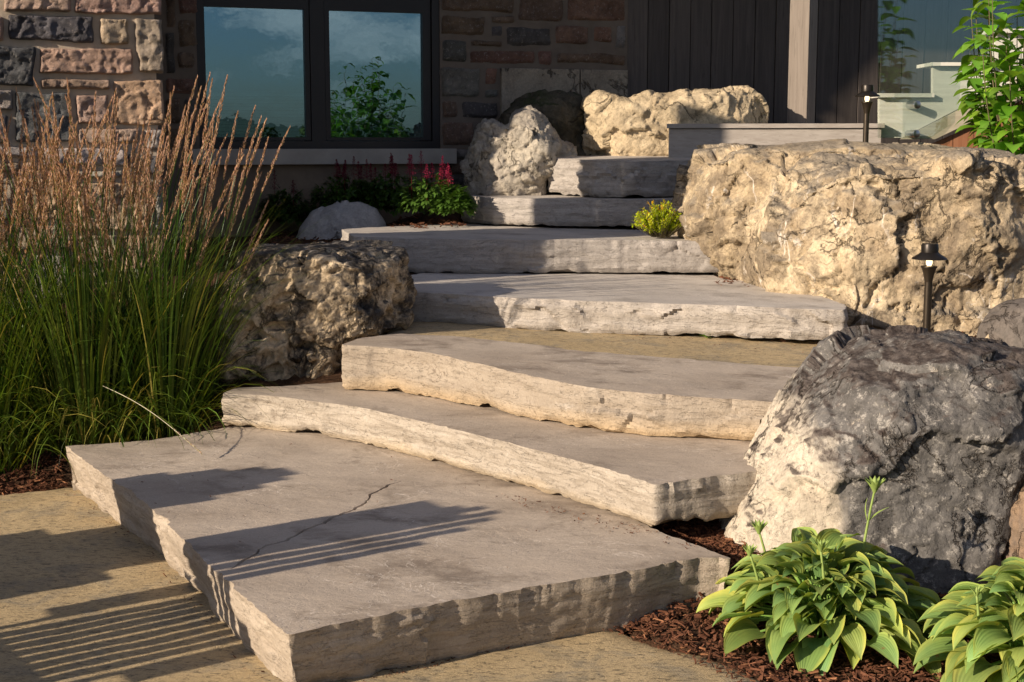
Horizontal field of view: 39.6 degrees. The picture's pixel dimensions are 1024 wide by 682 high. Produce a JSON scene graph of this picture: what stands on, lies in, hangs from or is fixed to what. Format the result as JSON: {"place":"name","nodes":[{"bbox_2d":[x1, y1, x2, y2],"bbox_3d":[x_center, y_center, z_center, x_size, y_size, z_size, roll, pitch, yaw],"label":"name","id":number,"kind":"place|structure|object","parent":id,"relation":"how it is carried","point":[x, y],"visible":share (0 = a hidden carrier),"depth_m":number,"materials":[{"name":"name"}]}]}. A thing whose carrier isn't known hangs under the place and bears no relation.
{"place":"outdoors","nodes":[
{"label":"outdoors","id":0,"kind":"place"},
{"bbox_2d":[0,487,758,681],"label":"patio","id":1,"kind":"structure","parent":0,"point":[85,596],"depth_m":4.09,"materials":[{"name":"stone"}]},
{"bbox_2d":[66,425,729,681],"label":"stone step","id":2,"kind":"object","parent":1,"relation":"on","point":[434,549],"visible":0.96,"depth_m":4.31,"materials":[{"name":"grey stone"}]},
{"bbox_2d":[103,386,201,453],"bbox_3d":[-1.460,0.315,5.740,0.738,0.187,0.011,8,11,43],"label":"dry grass stem","id":3,"kind":"object","parent":2,"relation":"on","point":[163,421],"visible":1,"depth_m":5.65,"materials":[{"name":"plant"}]},
{"bbox_2d":[221,382,756,526],"bbox_3d":[-0.091,0.375,5.560,2.593,0.153,0.808,8,11,44],"label":"stone step","id":4,"kind":"object","parent":2,"relation":"on","point":[651,481],"visible":0.74,"depth_m":5.15,"materials":[{"name":"grey stone"}]},
{"bbox_2d":[341,334,797,439],"bbox_3d":[0.252,0.169,5.765,2.222,0.200,0.922,4,9,24],"label":"stone step","id":5,"kind":"object","parent":4,"relation":"on","point":[646,395],"visible":0.77,"depth_m":5.59,"materials":[{"name":"grey stone"}]},
{"bbox_2d":[0,208,1017,681],"bbox_3d":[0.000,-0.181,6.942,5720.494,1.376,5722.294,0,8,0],"label":"ground","id":6,"kind":"structure","parent":0,"point":[292,380],"depth_m":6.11,"materials":[{"name":"brown wood"}]},
{"bbox_2d":[0,206,40,441],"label":"ornamental grass","id":7,"kind":"object","parent":6,"relation":"on","point":[14,310],"depth_m":5.85,"materials":[{"name":"green plant"}]},
{"bbox_2d":[0,95,143,478],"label":"ornamental grass","id":8,"kind":"object","parent":6,"relation":"on","point":[6,384],"depth_m":5.93,"materials":[{"name":"green plant"}]},
{"bbox_2d":[0,73,299,471],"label":"ornamental grass","id":9,"kind":"object","parent":6,"relation":"on","point":[83,378],"depth_m":6.01,"materials":[{"name":"green plant"}]},
{"bbox_2d":[7,74,317,473],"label":"ornamental grass","id":10,"kind":"object","parent":6,"relation":"on","point":[185,362],"depth_m":6.14,"materials":[{"name":"green plant"}]},
{"bbox_2d":[253,171,318,227],"bbox_3d":[-1.535,-0.965,9.658,0.479,0.399,0.419,0,8,0],"label":"astilbe","id":11,"kind":"object","parent":6,"relation":"on","point":[292,213],"visible":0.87,"depth_m":9.59,"materials":[{"name":"green plant"}]},
{"bbox_2d":[205,240,416,388],"bbox_3d":[-0.954,-0.052,6.835,1.005,0.862,0.871,0,8,0],"label":"boulder","id":12,"kind":"object","parent":6,"relation":"on","point":[338,294],"visible":0.72,"depth_m":6.46,"materials":[{"name":"stone"}]},
{"bbox_2d":[296,200,385,239],"bbox_3d":[-1.147,-0.701,9.547,0.660,0.488,0.440,0,8,0],"label":"boulder","id":13,"kind":"object","parent":6,"relation":"on","point":[334,219],"visible":0.4,"depth_m":9.37,"materials":[{"name":"grey stone"}]},
{"bbox_2d":[308,156,378,210],"bbox_3d":[-1.146,-1.058,9.726,0.533,0.410,0.461,0,8,0],"label":"astilbe","id":14,"kind":"object","parent":6,"relation":"on","point":[325,198],"visible":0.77,"depth_m":9.65,"materials":[{"name":"green plant"}]},
{"bbox_2d":[333,159,399,212],"bbox_3d":[-0.999,-1.062,9.803,0.523,0.384,0.434,0,8,0],"label":"astilbe","id":15,"kind":"object","parent":6,"relation":"on","point":[387,208],"visible":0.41,"depth_m":9.75,"materials":[{"name":"green plant"}]},
{"bbox_2d":[352,153,426,216],"bbox_3d":[-0.842,-1.069,9.697,0.543,0.429,0.460,0,8,0],"label":"astilbe","id":16,"kind":"object","parent":6,"relation":"on","point":[382,185],"visible":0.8,"depth_m":9.59,"materials":[{"name":"green plant"}]},
{"bbox_2d":[391,151,463,215],"bbox_3d":[-0.533,-1.018,9.209,0.489,0.430,0.407,0,8,0],"label":"astilbe","id":17,"kind":"object","parent":6,"relation":"on","point":[420,190],"visible":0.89,"depth_m":9.14,"materials":[{"name":"green plant"}]},
{"bbox_2d":[425,163,477,217],"bbox_3d":[-0.386,-0.962,9.155,0.354,0.368,0.310,0,8,0],"label":"astilbe","id":18,"kind":"object","parent":6,"relation":"on","point":[450,204],"visible":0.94,"depth_m":9.10,"materials":[{"name":"green plant"}]},
{"bbox_2d":[0,0,1023,313],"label":"house","id":19,"kind":"structure","parent":6,"relation":"on","point":[376,84],"depth_m":10.22,"materials":[{"name":"beige stone"}]},
{"bbox_2d":[196,0,439,148],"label":"window frame","id":20,"kind":"structure","parent":19,"relation":"in","point":[317,111],"depth_m":9.95,"materials":[{"name":"brown metal"}]},
{"bbox_2d":[696,476,940,678],"bbox_3d":[0.902,0.631,4.069,0.743,0.500,0.748,0,8,0],"label":"hosta","id":21,"kind":"object","parent":6,"relation":"on","point":[834,581],"visible":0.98,"depth_m":3.94,"materials":[{"name":"green plant"}]},
{"bbox_2d":[670,139,1023,335],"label":"boulder","id":22,"kind":"object","parent":6,"relation":"on","point":[852,226],"visible":0.74,"depth_m":6.95,"materials":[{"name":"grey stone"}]},
{"bbox_2d":[854,85,879,141],"bbox_3d":[2.056,-1.109,8.276,0.148,0.752,0.148,0,8,0],"label":"path light","id":23,"kind":"object","parent":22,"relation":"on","point":[867,92],"visible":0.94,"depth_m":8.22,"materials":[{"name":"brown metal"}]},
{"bbox_2d":[718,325,1023,597],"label":"boulder","id":24,"kind":"object","parent":6,"relation":"on","point":[925,424],"visible":0.63,"depth_m":4.35,"materials":[{"name":"grey stone"}]},
{"bbox_2d":[911,243,946,331],"bbox_3d":[1.778,-0.150,6.088,0.148,0.538,0.148,0,8,0],"label":"path light","id":25,"kind":"object","parent":6,"relation":"on","point":[929,253],"visible":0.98,"depth_m":6.05,"materials":[{"name":"brown metal"}]},
{"bbox_2d":[869,29,1023,149],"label":"outdoor stair","id":26,"kind":"object","parent":6,"relation":"on","point":[910,115],"visible":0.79,"depth_m":9.47,"materials":[{"name":"grey concrete"}]},
{"bbox_2d":[913,557,1023,681],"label":"hosta","id":27,"kind":"object","parent":6,"relation":"on","point":[976,612],"visible":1,"depth_m":3.66,"materials":[{"name":"green plant"}]},
{"bbox_2d":[950,0,1023,154],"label":"hydrangea shrub","id":28,"kind":"object","parent":6,"relation":"on","point":[992,112],"visible":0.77,"depth_m":8.33,"materials":[{"name":"green plant"}]},
{"bbox_2d":[976,298,1023,347],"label":"boulder","id":29,"kind":"object","parent":6,"relation":"on","point":[1004,321],"visible":0.47,"depth_m":5.89,"materials":[{"name":"grey stone"}]},
{"bbox_2d":[1001,483,1023,560],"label":"boulder","id":30,"kind":"object","parent":6,"relation":"on","point":[1015,546],"visible":0.09,"depth_m":4.32,"materials":[{"name":"grey stone"}]},
{"bbox_2d":[387,321,820,367],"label":"landing path","id":31,"kind":"structure","parent":0,"point":[775,352],"depth_m":6.48,"materials":[{"name":"stone"}]},
{"bbox_2d":[411,271,848,339],"bbox_3d":[0.494,-0.224,7.497,2.158,0.173,2.035,0,8,0],"label":"stone step","id":32,"kind":"object","parent":31,"relation":"on","point":[663,303],"visible":0.88,"depth_m":6.84,"materials":[{"name":"grey stone"}]},
{"bbox_2d":[341,222,718,273],"bbox_3d":[0.098,-0.600,8.873,2.317,0.207,1.781,0,8,0],"label":"stone step","id":33,"kind":"object","parent":32,"relation":"on","point":[468,247],"visible":0.73,"depth_m":8.08,"materials":[{"name":"grey stone"}]},
{"bbox_2d":[461,193,672,225],"bbox_3d":[0.529,-0.939,9.909,1.758,0.186,1.834,0,8,0],"label":"stone step","id":34,"kind":"object","parent":33,"relation":"on","point":[553,209],"visible":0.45,"depth_m":9.09,"materials":[{"name":"grey stone"}]},
{"bbox_2d":[460,105,576,195],"bbox_3d":[0.060,-1.258,9.794,0.839,0.728,0.738,0,8,0],"label":"boulder","id":35,"kind":"object","parent":34,"relation":"on","point":[522,150],"visible":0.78,"depth_m":9.51,"materials":[{"name":"grey stone"}]},
{"bbox_2d":[498,89,590,155],"bbox_3d":[0.243,-1.517,10.137,0.748,0.556,0.438,0,8,0],"label":"boulder","id":36,"kind":"object","parent":34,"relation":"on","point":[562,111],"visible":0.45,"depth_m":9.98,"materials":[{"name":"stone"}]},
{"bbox_2d":[547,156,690,196],"bbox_3d":[1.057,-1.140,9.747,1.632,0.270,0.948,-4,9,-28],"label":"stone step","id":37,"kind":"object","parent":34,"relation":"on","point":[619,176],"visible":0.6,"depth_m":9.21,"materials":[{"name":"grey stone"}]},
{"bbox_2d":[581,85,769,155],"bbox_3d":[1.149,-1.502,10.006,1.338,0.587,0.546,0,8,0],"label":"boulder","id":38,"kind":"object","parent":37,"relation":"on","point":[632,125],"visible":0.59,"depth_m":9.80,"materials":[{"name":"beige stone"}]},
{"bbox_2d":[667,123,884,157],"bbox_3d":[1.833,-1.414,10.066,1.435,0.233,1.135,1,8,8],"label":"deck edge","id":39,"kind":"object","parent":37,"relation":"on","point":[683,143],"visible":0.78,"depth_m":9.53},
{"bbox_2d":[630,200,682,236],"bbox_3d":[0.856,-0.713,8.228,0.347,0.223,0.261,0,8,0],"label":"golden spirea","id":40,"kind":"object","parent":33,"relation":"on","point":[656,222],"visible":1,"depth_m":8.20,"materials":[{"name":"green plant"}]}
]}

